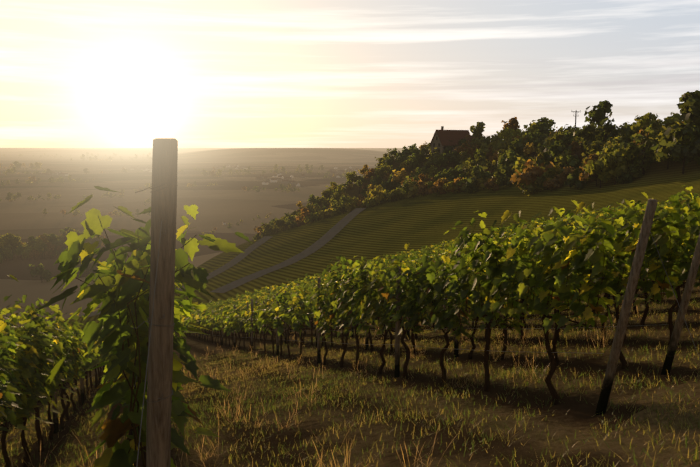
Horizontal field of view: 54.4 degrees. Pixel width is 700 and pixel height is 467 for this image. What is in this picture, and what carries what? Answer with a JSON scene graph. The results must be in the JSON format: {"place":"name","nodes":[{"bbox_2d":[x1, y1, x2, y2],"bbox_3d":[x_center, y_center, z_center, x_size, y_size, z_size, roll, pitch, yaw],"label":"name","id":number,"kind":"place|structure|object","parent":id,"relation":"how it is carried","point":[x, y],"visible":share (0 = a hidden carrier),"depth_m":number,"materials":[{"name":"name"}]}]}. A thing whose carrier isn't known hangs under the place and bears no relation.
{"place":"outdoors","nodes":[
{"label":"outdoors","id":0,"kind":"place"},
{"bbox_2d":[79,236,272,316],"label":"farm track","id":1,"kind":"structure","parent":0,"point":[241,256],"depth_m":214.49,"materials":[{"name":"grey gravel"}]},
{"bbox_2d":[0,202,697,445],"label":"trellis wires","id":2,"kind":"object","parent":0,"point":[446,328],"visible":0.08,"depth_m":8.32,"materials":[{"name":"grey metal"}]},
{"bbox_2d":[0,148,699,466],"bbox_3d":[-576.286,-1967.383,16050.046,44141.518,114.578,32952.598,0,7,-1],"label":"ground","id":3,"kind":"structure","parent":0,"point":[380,230],"depth_m":15.53,"materials":[{"name":"green plant"}]},
{"bbox_2d":[135,138,177,466],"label":"end post","id":4,"kind":"object","parent":3,"relation":"on","point":[161,292],"visible":1,"depth_m":2.40,"materials":[{"name":"brown wood"}]},
{"bbox_2d":[28,163,370,185],"bbox_3d":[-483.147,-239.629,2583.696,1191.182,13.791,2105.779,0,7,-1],"label":"village houses","id":5,"kind":"structure","parent":3,"relation":"on","point":[279,175],"depth_m":2179.45,"materials":[{"name":"stone"}]},
{"bbox_2d":[210,208,365,292],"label":"farm track","id":6,"kind":"structure","parent":3,"relation":"on","point":[330,234],"depth_m":171.75,"materials":[{"name":"grey gravel"}]},
{"bbox_2d":[0,185,699,466],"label":"vine rows","id":7,"kind":"object","parent":3,"relation":"on","point":[119,289],"visible":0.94,"depth_m":7.00,"materials":[{"name":"green plant"}]},
{"bbox_2d":[0,90,699,281],"bbox_3d":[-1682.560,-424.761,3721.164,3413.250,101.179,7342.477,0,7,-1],"label":"trees","id":8,"kind":"object","parent":3,"relation":"on","point":[606,152],"visible":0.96,"depth_m":211.37,"materials":[{"name":"green plant"}]},
{"bbox_2d":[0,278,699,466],"bbox_3d":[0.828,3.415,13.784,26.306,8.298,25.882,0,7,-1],"label":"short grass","id":9,"kind":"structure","parent":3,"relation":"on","point":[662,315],"depth_m":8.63,"materials":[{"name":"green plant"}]},
{"bbox_2d":[1,207,699,424],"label":"vine rows","id":10,"kind":"object","parent":3,"relation":"on","point":[299,306],"visible":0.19,"depth_m":21.29,"materials":[{"name":"green plant"}]},
{"bbox_2d":[1,283,699,466],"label":"dry grass stalks","id":11,"kind":"object","parent":3,"relation":"on","point":[347,451],"visible":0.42,"depth_m":9.20,"materials":[{"name":"beige plant"}]},
{"bbox_2d":[4,199,699,433],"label":"trellis posts","id":12,"kind":"object","parent":3,"relation":"on","point":[626,307],"visible":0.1,"depth_m":6.57,"materials":[{"name":"brown wood"}]},
{"bbox_2d":[178,193,699,340],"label":"vine rows","id":13,"kind":"object","parent":3,"relation":"on","point":[248,297],"visible":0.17,"depth_m":92.67,"materials":[{"name":"green plant"}]},
{"bbox_2d":[429,126,475,154],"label":"hill house","id":14,"kind":"structure","parent":3,"relation":"on","point":[442,137],"depth_m":259.83,"materials":[{"name":"stone"}]},
{"bbox_2d":[571,110,580,141],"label":"utility pole","id":15,"kind":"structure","parent":3,"relation":"on","point":[575,120],"depth_m":185.04,"materials":[{"name":"brown wood"}]},
{"bbox_2d":[0,0,699,147],"label":"sky","id":16,"kind":"structure","parent":0,"point":[74,73],"materials":[{"name":"white"}]}
]}

